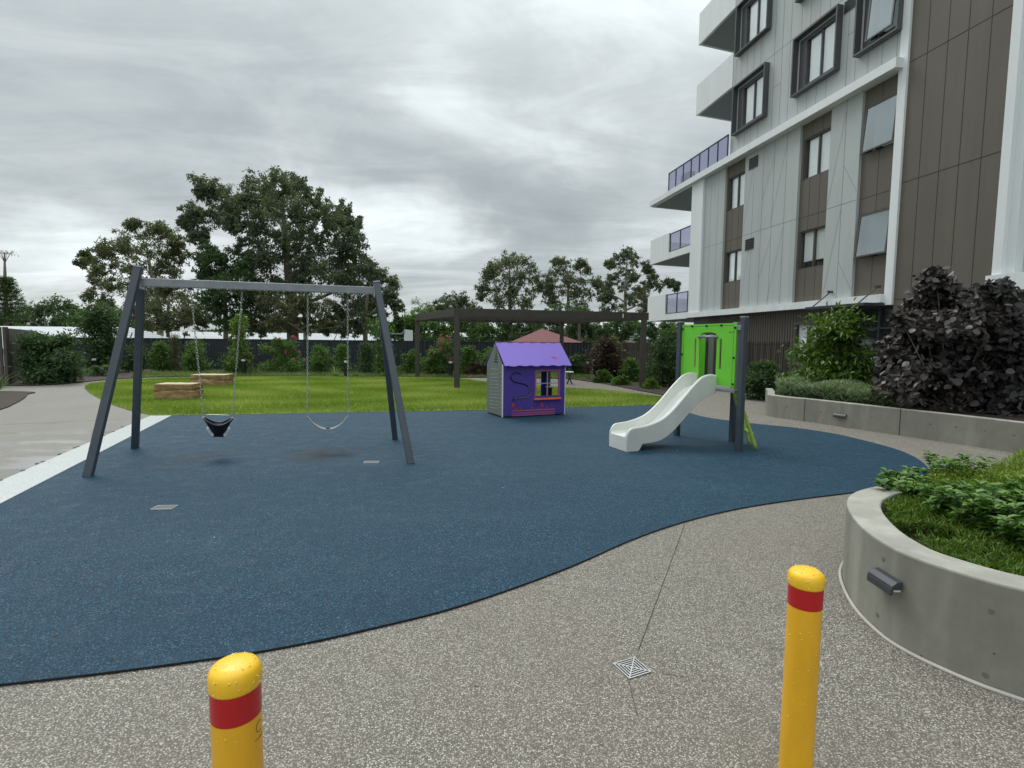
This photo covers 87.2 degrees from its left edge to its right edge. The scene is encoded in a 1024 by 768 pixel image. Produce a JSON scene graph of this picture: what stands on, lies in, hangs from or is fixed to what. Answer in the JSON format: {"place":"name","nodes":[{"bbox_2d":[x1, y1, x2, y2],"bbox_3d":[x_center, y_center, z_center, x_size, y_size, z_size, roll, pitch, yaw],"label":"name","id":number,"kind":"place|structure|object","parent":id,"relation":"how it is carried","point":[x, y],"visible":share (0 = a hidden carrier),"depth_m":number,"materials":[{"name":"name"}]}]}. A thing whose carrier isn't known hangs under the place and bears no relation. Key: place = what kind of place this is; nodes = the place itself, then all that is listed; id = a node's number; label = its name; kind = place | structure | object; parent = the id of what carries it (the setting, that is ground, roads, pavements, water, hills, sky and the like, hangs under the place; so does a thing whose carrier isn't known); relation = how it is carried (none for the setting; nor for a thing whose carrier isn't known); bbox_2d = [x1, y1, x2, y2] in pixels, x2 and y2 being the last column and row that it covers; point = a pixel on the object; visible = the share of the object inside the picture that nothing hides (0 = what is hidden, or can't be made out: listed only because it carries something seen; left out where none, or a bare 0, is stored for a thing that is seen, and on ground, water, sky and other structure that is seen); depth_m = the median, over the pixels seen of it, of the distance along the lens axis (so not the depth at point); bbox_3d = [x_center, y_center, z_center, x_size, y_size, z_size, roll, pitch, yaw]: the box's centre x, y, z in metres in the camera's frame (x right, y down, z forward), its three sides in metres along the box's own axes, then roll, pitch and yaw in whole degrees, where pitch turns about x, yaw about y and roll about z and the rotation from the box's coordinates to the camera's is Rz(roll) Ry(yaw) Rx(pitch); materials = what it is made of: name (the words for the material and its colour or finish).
{"place":"outdoors","nodes":[
{"label":"outdoors","id":0,"kind":"place"},
{"bbox_2d":[0,326,166,357],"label":"shed","id":1,"kind":"structure","parent":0,"point":[50,330],"depth_m":32.43,"materials":[{"name":"metal"}]},
{"bbox_2d":[0,366,670,394],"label":"garden bed","id":2,"kind":"object","parent":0,"point":[123,374],"visible":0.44,"depth_m":20.47,"materials":[{"name":"brown plant"}]},
{"bbox_2d":[0,327,35,384],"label":"screen wall","id":3,"kind":"structure","parent":2,"relation":"on","point":[8,335],"depth_m":17.19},
{"bbox_2d":[6,329,88,385],"bbox_3d":[-15.372,-0.843,17.870,2.216,1.978,2.310,-2,5,-32],"label":"shrub","id":4,"kind":"object","parent":2,"relation":"on","point":[46,359],"visible":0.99,"depth_m":17.62,"materials":[{"name":"green plant"}]},
{"bbox_2d":[82,363,108,375],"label":"shrub","id":5,"kind":"object","parent":2,"relation":"on","point":[98,370],"visible":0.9,"depth_m":21.19,"materials":[{"name":"green plant"}]},
{"bbox_2d":[63,300,131,371],"bbox_3d":[-18.028,-1.990,23.240,2.714,3.291,2.248,1,5,0],"label":"tall shrub","id":6,"kind":"object","parent":2,"relation":"on","point":[101,321],"visible":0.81,"depth_m":22.98,"materials":[{"name":"green plant"}]},
{"bbox_2d":[121,340,149,371],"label":"shrub","id":7,"kind":"object","parent":2,"relation":"on","point":[130,361],"visible":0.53,"depth_m":24.01,"materials":[{"name":"green plant"}]},
{"bbox_2d":[143,338,175,371],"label":"shrub","id":8,"kind":"object","parent":2,"relation":"on","point":[160,359],"visible":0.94,"depth_m":24.27,"materials":[{"name":"green plant"}]},
{"bbox_2d":[165,333,182,370],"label":"shrub","id":9,"kind":"object","parent":2,"relation":"on","point":[175,350],"visible":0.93,"depth_m":24.49,"materials":[{"name":"green plant"}]},
{"bbox_2d":[177,337,218,371],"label":"shrub","id":10,"kind":"object","parent":2,"relation":"on","point":[190,353],"visible":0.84,"depth_m":24.10,"materials":[{"name":"green plant"}]},
{"bbox_2d":[218,350,256,371],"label":"shrub","id":11,"kind":"object","parent":2,"relation":"on","point":[223,359],"visible":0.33,"depth_m":23.78,"materials":[{"name":"green plant"}]},
{"bbox_2d":[223,311,257,373],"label":"tall shrub","id":12,"kind":"object","parent":2,"relation":"on","point":[241,340],"visible":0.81,"depth_m":23.42,"materials":[{"name":"green plant"}]},
{"bbox_2d":[251,335,306,372],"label":"shrub","id":13,"kind":"object","parent":2,"relation":"on","point":[288,360],"visible":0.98,"depth_m":24.05,"materials":[{"name":"green plant"}]},
{"bbox_2d":[305,342,334,372],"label":"shrub","id":14,"kind":"object","parent":2,"relation":"on","point":[320,358],"visible":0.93,"depth_m":24.26,"materials":[{"name":"green plant"}]},
{"bbox_2d":[59,332,591,371],"bbox_3d":[-10.020,-1.550,26.610,27.928,1.786,0.170,1,5,0],"label":"metal fence","id":15,"kind":"object","parent":2,"relation":"on","point":[214,347],"visible":0.28,"depth_m":26.55,"materials":[{"name":"metal"}]},
{"bbox_2d":[328,342,354,372],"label":"shrub","id":16,"kind":"object","parent":2,"relation":"on","point":[340,352],"visible":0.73,"depth_m":24.32,"materials":[{"name":"green plant"}]},
{"bbox_2d":[130,369,592,378],"bbox_3d":[-6.179,-0.503,23.740,20.395,0.205,4.752,0,5,-5],"label":"ground cover","id":17,"kind":"object","parent":2,"relation":"on","point":[160,373],"visible":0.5,"depth_m":23.08,"materials":[{"name":"green plant"}]},
{"bbox_2d":[353,341,376,372],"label":"shrub","id":18,"kind":"object","parent":2,"relation":"on","point":[366,360],"visible":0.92,"depth_m":24.27,"materials":[{"name":"green plant"}]},
{"bbox_2d":[362,316,400,373],"bbox_3d":[-5.868,-1.635,23.861,1.503,2.828,1.774,4,6,39],"label":"tall shrub","id":19,"kind":"object","parent":2,"relation":"on","point":[379,361],"visible":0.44,"depth_m":23.82,"materials":[{"name":"green plant"}]},
{"bbox_2d":[396,349,423,373],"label":"shrub","id":20,"kind":"object","parent":2,"relation":"on","point":[408,366],"visible":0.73,"depth_m":24.03,"materials":[{"name":"green plant"}]},
{"bbox_2d":[412,345,447,374],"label":"shrub","id":21,"kind":"object","parent":2,"relation":"on","point":[431,359],"visible":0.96,"depth_m":23.71,"materials":[{"name":"green plant"}]},
{"bbox_2d":[433,334,460,372],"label":"crepe myrtle","id":22,"kind":"object","parent":2,"relation":"on","point":[447,343],"visible":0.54,"depth_m":24.11,"materials":[{"name":"green plant"}]},
{"bbox_2d":[460,345,482,373],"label":"shrub","id":23,"kind":"object","parent":2,"relation":"on","point":[467,358],"visible":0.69,"depth_m":24.07,"materials":[{"name":"green plant"}]},
{"bbox_2d":[462,361,486,375],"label":"shrub","id":24,"kind":"object","parent":2,"relation":"on","point":[473,370],"visible":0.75,"depth_m":23.58,"materials":[{"name":"brown plant"}]},
{"bbox_2d":[566,352,589,374],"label":"shrub","id":25,"kind":"object","parent":2,"relation":"on","point":[576,363],"visible":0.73,"depth_m":24.87,"materials":[{"name":"green plant"}]},
{"bbox_2d":[592,369,615,382],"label":"shrub","id":26,"kind":"object","parent":2,"relation":"on","point":[605,375],"visible":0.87,"depth_m":20.69,"materials":[{"name":"green plant"}]},
{"bbox_2d":[581,333,629,377],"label":"shrub","id":27,"kind":"object","parent":2,"relation":"on","point":[606,349],"visible":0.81,"depth_m":22.47,"materials":[{"name":"brown plant"}]},
{"bbox_2d":[609,374,632,384],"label":"shrub","id":28,"kind":"object","parent":2,"relation":"on","point":[621,380],"visible":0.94,"depth_m":19.54,"materials":[{"name":"green plant"}]},
{"bbox_2d":[592,341,654,372],"bbox_3d":[6.713,-1.277,26.563,5.442,1.600,0.170,1,5,0],"label":"paling fence","id":29,"kind":"object","parent":2,"relation":"on","point":[631,348],"visible":0.12,"depth_m":26.53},
{"bbox_2d":[614,356,639,381],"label":"shrub","id":30,"kind":"object","parent":2,"relation":"on","point":[630,368],"visible":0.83,"depth_m":21.36,"materials":[{"name":"green plant"}]},
{"bbox_2d":[640,377,661,388],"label":"shrub","id":31,"kind":"object","parent":2,"relation":"on","point":[650,383],"visible":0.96,"depth_m":18.14,"materials":[{"name":"green plant"}]},
{"bbox_2d":[635,327,676,386],"bbox_3d":[5.529,-0.934,19.457,1.923,2.260,2.420,-1,5,-18],"label":"shrub","id":32,"kind":"object","parent":2,"relation":"on","point":[664,350],"visible":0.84,"depth_m":19.07,"materials":[{"name":"green plant"}]},
{"bbox_2d":[0,0,732,336],"label":"sky","id":33,"kind":"structure","parent":0,"point":[462,133],"materials":[{"name":"grey"}]},
{"bbox_2d":[85,375,662,415],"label":"lawn","id":34,"kind":"structure","parent":0,"point":[342,404],"depth_m":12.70,"materials":[{"name":"plant"}]},
{"bbox_2d":[153,382,203,398],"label":"sandstone block","id":35,"kind":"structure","parent":34,"relation":"on","point":[177,390],"depth_m":13.61,"materials":[{"name":"stone"}]},
{"bbox_2d":[189,374,233,385],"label":"sandstone block","id":36,"kind":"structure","parent":34,"relation":"on","point":[217,379],"depth_m":17.41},
{"bbox_2d":[0,376,1023,767],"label":"pavement","id":37,"kind":"structure","parent":0,"point":[534,662],"depth_m":2.52,"materials":[{"name":"concrete"}]},
{"bbox_2d":[0,391,34,409],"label":"mulch bed","id":38,"kind":"object","parent":37,"relation":"on","point":[8,399],"visible":0.94,"depth_m":13.65,"materials":[{"name":"brown wood"}]},
{"bbox_2d":[0,415,170,503],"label":"concrete path edge","id":39,"kind":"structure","parent":37,"relation":"on","point":[12,486],"depth_m":6.63,"materials":[{"name":"white concrete"}]},
{"bbox_2d":[207,652,263,767],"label":"bollard","id":40,"kind":"object","parent":37,"relation":"on","point":[234,686],"visible":1,"depth_m":1.29,"materials":[{"name":"yellow metal"}]},
{"bbox_2d":[5,409,756,715],"bbox_3d":[-0.843,0.755,10.351,12.356,0.001,11.215,4,6,37],"label":"pavement joint","id":41,"kind":"object","parent":37,"relation":"on","point":[651,613],"visible":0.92,"depth_m":3.23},
{"bbox_2d":[0,405,927,685],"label":"play surface","id":42,"kind":"object","parent":37,"relation":"on","point":[320,535],"visible":0.81,"depth_m":4.82,"materials":[{"name":"blue rubber"}]},
{"bbox_2d":[82,265,413,476],"bbox_3d":[-3.335,-0.247,7.205,3.877,2.498,1.830,-1,5,-14],"label":"swing frame","id":43,"kind":"object","parent":42,"relation":"on","point":[139,282],"visible":0.96,"depth_m":6.99,"materials":[{"name":"grey metal"}]},
{"bbox_2d":[190,290,242,436],"bbox_3d":[-3.839,-0.255,7.058,0.589,1.921,0.330,1,5,0],"label":"toddler swing","id":44,"kind":"object","parent":43,"relation":"hanging from","point":[217,429],"visible":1,"depth_m":7.06,"materials":[{"name":"rubber"}]},
{"bbox_2d":[306,294,348,429],"bbox_3d":[-2.558,-0.296,7.456,0.587,1.877,0.140,-1,5,-17],"label":"belt swing","id":45,"kind":"object","parent":43,"relation":"hanging from","point":[323,428],"visible":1,"depth_m":7.47,"materials":[{"name":"metal"}]},
{"bbox_2d":[485,342,571,417],"bbox_3d":[0.329,-0.128,11.711,1.580,1.573,1.128,-2,5,-25],"label":"playhouse","id":46,"kind":"object","parent":42,"relation":"on","point":[513,368],"visible":0.99,"depth_m":11.31,"materials":[{"name":"purple plastic"}]},
{"bbox_2d":[534,370,560,399],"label":"window","id":47,"kind":"structure","parent":46,"relation":"in","point":[552,398],"depth_m":11.42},
{"bbox_2d":[609,316,757,451],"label":"slide tower","id":48,"kind":"structure","parent":42,"relation":"on","point":[690,389],"depth_m":8.14,"materials":[{"name":"green plastic"}]},
{"bbox_2d":[415,308,648,387],"bbox_3d":[0.371,-1.381,20.574,7.562,2.640,5.714,-1,5,-16],"label":"pergola","id":49,"kind":"object","parent":37,"relation":"on","point":[456,316],"visible":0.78,"depth_m":18.64,"materials":[{"name":"metal"}]},
{"bbox_2d":[613,657,651,678],"bbox_3d":[0.589,1.393,2.641,0.132,0.007,0.132,-2,5,-25],"label":"floor drain","id":50,"kind":"object","parent":37,"relation":"on","point":[631,668],"visible":1,"depth_m":2.64,"materials":[{"name":"silver metal"}]},
{"bbox_2d":[695,341,789,380],"bbox_3d":[8.484,-0.960,22.500,0.112,1.660,8.960,0,5,-10],"label":"slatted fence","id":51,"kind":"object","parent":37,"relation":"on","point":[749,355],"visible":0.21,"depth_m":19.34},
{"bbox_2d":[745,358,782,399],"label":"shrub","id":52,"kind":"object","parent":37,"relation":"on","point":[760,379],"visible":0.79,"depth_m":15.01,"materials":[{"name":"green plant"}]},
{"bbox_2d":[778,565,825,767],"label":"bollard","id":53,"kind":"object","parent":37,"relation":"on","point":[805,594],"visible":1,"depth_m":1.95,"materials":[{"name":"metal"}]},
{"bbox_2d":[647,0,1023,378],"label":"apartment building","id":54,"kind":"structure","parent":37,"relation":"on","point":[873,161],"depth_m":16.98,"materials":[{"name":"paint"}]},
{"bbox_2d":[725,249,741,282],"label":"window","id":55,"kind":"structure","parent":54,"relation":"in","point":[733,258],"depth_m":23.56,"materials":[{"name":"brown metal"}]},
{"bbox_2d":[728,171,744,210],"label":"window","id":56,"kind":"structure","parent":54,"relation":"in","point":[736,193],"depth_m":23.32,"materials":[{"name":"brown metal"}]},
{"bbox_2d":[741,73,762,127],"bbox_3d":[9.834,-11.469,21.738,0.160,1.600,1.520,0,5,-10],"label":"window","id":57,"kind":"structure","parent":54,"relation":"in","point":[752,93],"depth_m":21.97,"materials":[{"name":"clear glass"}]},
{"bbox_2d":[745,0,766,44],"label":"window","id":58,"kind":"structure","parent":54,"relation":"in","point":[756,9],"depth_m":21.76,"materials":[{"name":"clear glass"}]},
{"bbox_2d":[793,323,816,361],"bbox_3d":[10.505,-1.462,19.053,0.160,1.360,1.310,0,5,-10],"label":"window","id":59,"kind":"structure","parent":54,"relation":"in","point":[798,332],"depth_m":19.45,"materials":[{"name":"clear glass"}]},
{"bbox_2d":[798,225,825,269],"bbox_3d":[10.534,-4.719,18.702,0.160,1.350,1.340,0,5,-10],"label":"window","id":60,"kind":"structure","parent":54,"relation":"in","point":[813,240],"depth_m":18.86,"materials":[{"name":"brown metal"}]},
{"bbox_2d":[803,127,830,180],"bbox_3d":[10.567,-7.874,18.447,0.160,1.420,1.340,0,5,-10],"label":"window","id":61,"kind":"structure","parent":54,"relation":"in","point":[818,145],"depth_m":18.61,"materials":[{"name":"brown metal"}]},
{"bbox_2d":[804,17,835,86],"bbox_3d":[10.477,-11.171,18.137,0.160,1.600,1.460,0,5,-10],"label":"window","id":62,"kind":"structure","parent":54,"relation":"in","point":[819,46],"depth_m":18.28,"materials":[{"name":"clear glass"}]},
{"bbox_2d":[847,306,892,361],"bbox_3d":[10.920,-1.063,16.465,0.234,2.550,1.810,0,5,-10],"label":"window","id":63,"kind":"structure","parent":54,"relation":"in","point":[882,329],"depth_m":16.22,"materials":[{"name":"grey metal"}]},
{"bbox_2d":[854,207,889,258],"bbox_3d":[10.921,-4.507,16.124,0.405,1.350,1.150,0,5,-10],"label":"window","id":64,"kind":"structure","parent":54,"relation":"in","point":[877,236],"depth_m":16.38,"materials":[{"name":"glass"}]},
{"bbox_2d":[860,93,896,154],"bbox_3d":[10.954,-7.661,15.868,0.405,1.420,1.150,0,5,-10],"label":"window","id":65,"kind":"structure","parent":54,"relation":"in","point":[885,115],"depth_m":16.12,"materials":[{"name":"glass"}]},
{"bbox_2d":[865,0,896,43],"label":"window","id":66,"kind":"structure","parent":54,"relation":"in","point":[887,10],"depth_m":15.91,"materials":[{"name":"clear glass"}]},
{"bbox_2d":[765,388,1023,453],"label":"concrete planter","id":67,"kind":"object","parent":37,"relation":"on","point":[990,431],"visible":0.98,"depth_m":9.37,"materials":[{"name":"grey concrete"}]},
{"bbox_2d":[773,296,879,395],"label":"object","id":68,"kind":"object","parent":67,"relation":"in","point":[829,354],"visible":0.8,"depth_m":12.15,"materials":[{"name":"green plant"}]},
{"bbox_2d":[774,375,916,408],"bbox_3d":[7.179,0.066,11.959,2.585,0.527,4.477,3,5,32],"label":"ground cover","id":69,"kind":"object","parent":67,"relation":"on","point":[852,391],"visible":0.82,"depth_m":10.99,"materials":[{"name":"green plant"}]},
{"bbox_2d":[869,265,1023,416],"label":"purple shrub","id":70,"kind":"object","parent":67,"relation":"in","point":[944,347],"visible":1,"depth_m":9.49,"materials":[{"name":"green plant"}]},
{"bbox_2d":[838,471,1023,702],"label":"concrete planter","id":71,"kind":"object","parent":37,"relation":"on","point":[960,619],"visible":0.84,"depth_m":2.69,"materials":[{"name":"grey concrete"}]},
{"bbox_2d":[867,567,902,595],"bbox_3d":[2.015,1.067,2.910,0.062,0.075,0.190,1,5,0],"label":"wall light","id":72,"kind":"object","parent":71,"relation":"attached to","point":[884,581],"visible":1,"depth_m":2.89,"materials":[{"name":"grey metal"}]},
{"bbox_2d":[870,467,942,499],"bbox_3d":[2.988,0.792,4.062,0.567,0.244,0.534,1,5,0],"label":"leafy shrub","id":73,"kind":"object","parent":71,"relation":"on","point":[902,482],"visible":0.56,"depth_m":4.04,"materials":[{"name":"green plant"}]},
{"bbox_2d":[898,465,951,482],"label":"leafy shrub","id":74,"kind":"object","parent":71,"relation":"on","point":[912,471],"visible":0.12,"depth_m":4.33,"materials":[{"name":"green plant"}]},
{"bbox_2d":[882,448,1023,575],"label":"ground cover","id":75,"kind":"object","parent":71,"relation":"on","point":[905,511],"visible":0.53,"depth_m":3.31,"materials":[{"name":"green plant"}]},
{"bbox_2d":[921,450,995,492],"bbox_3d":[3.356,0.716,4.088,0.550,0.387,0.467,-4,6,-44],"label":"leafy shrub","id":76,"kind":"object","parent":71,"relation":"on","point":[933,464],"visible":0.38,"depth_m":4.04,"materials":[{"name":"green plant"}]},
{"bbox_2d":[914,475,1023,537],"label":"leafy shrub","id":77,"kind":"object","parent":71,"relation":"on","point":[934,502],"visible":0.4,"depth_m":3.44,"materials":[{"name":"green plant"}]},
{"bbox_2d":[934,478,1023,540],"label":"leafy shrub","id":78,"kind":"object","parent":71,"relation":"on","point":[948,492],"visible":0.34,"depth_m":3.29,"materials":[{"name":"green plant"}]},
{"bbox_2d":[962,493,1023,561],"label":"leafy shrub","id":79,"kind":"object","parent":71,"relation":"on","point":[1009,526],"visible":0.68,"depth_m":3.04,"materials":[{"name":"green plant"}]},
{"bbox_2d":[1001,474,1023,499],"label":"leafy shrub","id":80,"kind":"object","parent":71,"relation":"on","point":[1014,485],"visible":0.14,"depth_m":3.59,"materials":[{"name":"green plant"}]},
{"label":"ground","id":81,"kind":"structure","parent":0,"visible":0},
{"bbox_2d":[0,250,37,325],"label":"pine tree","id":82,"kind":"object","parent":81,"relation":"on","point":[7,294],"visible":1,"depth_m":51.48,"materials":[{"name":"green plant"}]},
{"bbox_2d":[2,293,77,326],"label":"bushy tree","id":83,"kind":"object","parent":81,"relation":"on","point":[45,310],"visible":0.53,"depth_m":62.40,"materials":[{"name":"green plant"}]},
{"bbox_2d":[63,305,144,329],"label":"bushy tree","id":84,"kind":"object","parent":81,"relation":"on","point":[75,320],"visible":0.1,"depth_m":57.13,"materials":[{"name":"green plant"}]},
{"bbox_2d":[71,217,202,335],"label":"spreading tree","id":85,"kind":"object","parent":81,"relation":"on","point":[103,250],"visible":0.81,"depth_m":47.15,"materials":[{"name":"green plant"}]},
{"bbox_2d":[118,287,212,337],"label":"olive tree","id":86,"kind":"object","parent":81,"relation":"on","point":[168,316],"visible":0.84,"depth_m":43.83,"materials":[{"name":"green plant"}]},
{"bbox_2d":[191,241,270,338],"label":"bushy tree","id":87,"kind":"object","parent":81,"relation":"on","point":[238,270],"visible":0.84,"depth_m":41.67,"materials":[{"name":"green plant"}]},
{"bbox_2d":[146,331,397,340],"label":"shed","id":88,"kind":"structure","parent":81,"relation":"on","point":[213,335],"depth_m":55.43,"materials":[{"name":"metal"}]},
{"bbox_2d":[175,165,372,339],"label":"gum tree","id":89,"kind":"object","parent":81,"relation":"on","point":[269,203],"visible":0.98,"depth_m":42.79,"materials":[{"name":"green plant"}]},
{"bbox_2d":[243,291,354,339],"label":"olive tree","id":90,"kind":"object","parent":81,"relation":"on","point":[277,320],"visible":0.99,"depth_m":40.42,"materials":[{"name":"green plant"}]},
{"bbox_2d":[22,322,659,341],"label":"woodland","id":91,"kind":"object","parent":81,"relation":"on","point":[451,338],"visible":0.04,"depth_m":256.34,"materials":[{"name":"green plant"}]},
{"bbox_2d":[323,255,406,339],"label":"gum tree","id":92,"kind":"object","parent":81,"relation":"on","point":[364,306],"visible":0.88,"depth_m":43.13,"materials":[{"name":"green plant"}]},
{"bbox_2d":[388,314,406,340],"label":"bushy tree","id":93,"kind":"object","parent":81,"relation":"on","point":[398,322],"visible":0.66,"depth_m":50.62,"materials":[{"name":"green plant"}]},
{"bbox_2d":[403,304,451,340],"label":"bushy tree","id":94,"kind":"object","parent":81,"relation":"on","point":[434,326],"visible":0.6,"depth_m":56.16,"materials":[{"name":"green plant"}]},
{"bbox_2d":[425,290,482,310],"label":"bushy tree","id":95,"kind":"object","parent":81,"relation":"on","point":[460,301],"visible":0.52,"depth_m":64.01,"materials":[{"name":"green plant"}]},
{"bbox_2d":[444,307,504,341],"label":"bushy tree","id":96,"kind":"object","parent":81,"relation":"on","point":[473,330],"visible":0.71,"depth_m":54.84,"materials":[{"name":"green plant"}]},
{"bbox_2d":[473,250,544,341],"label":"gum tree","id":97,"kind":"object","parent":81,"relation":"on","point":[490,271],"visible":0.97,"depth_m":59.46,"materials":[{"name":"green plant"}]},
{"bbox_2d":[494,323,548,341],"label":"bushy tree","id":98,"kind":"object","parent":81,"relation":"on","point":[517,330],"visible":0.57,"depth_m":56.81,"materials":[{"name":"green plant"}]},
{"bbox_2d":[511,329,582,342],"bbox_3d":[2.234,-1.763,36.274,5.356,3.907,5.400,1,5,0],"label":"red roof shelter","id":99,"kind":"object","parent":81,"relation":"on","point":[542,335],"visible":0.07,"depth_m":34.53,"materials":[{"name":"metal"}]},
{"bbox_2d":[538,255,605,325],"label":"gum tree","id":100,"kind":"object","parent":81,"relation":"on","point":[549,290],"visible":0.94,"depth_m":57.93,"materials":[{"name":"green plant"}]},
{"bbox_2d":[534,325,631,342],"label":"bushy tree","id":101,"kind":"object","parent":81,"relation":"on","point":[553,329],"visible":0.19,"depth_m":49.62,"materials":[{"name":"green plant"}]},
{"bbox_2d":[534,301,634,347],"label":"bushy tree","id":102,"kind":"object","parent":81,"relation":"on","point":[578,330],"visible":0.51,"depth_m":44.70,"materials":[{"name":"green plant"}]},
{"bbox_2d":[595,244,681,356],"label":"gum tree","id":103,"kind":"object","parent":81,"relation":"on","point":[607,292],"visible":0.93,"depth_m":54.57,"materials":[{"name":"green plant"}]},
{"bbox_2d":[631,321,685,342],"bbox_3d":[9.423,-1.868,33.922,3.678,4.647,3.299,-2,5,-31],"label":"bushy tree","id":104,"kind":"object","parent":81,"relation":"on","point":[652,331],"visible":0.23,"depth_m":33.51,"materials":[{"name":"green plant"}]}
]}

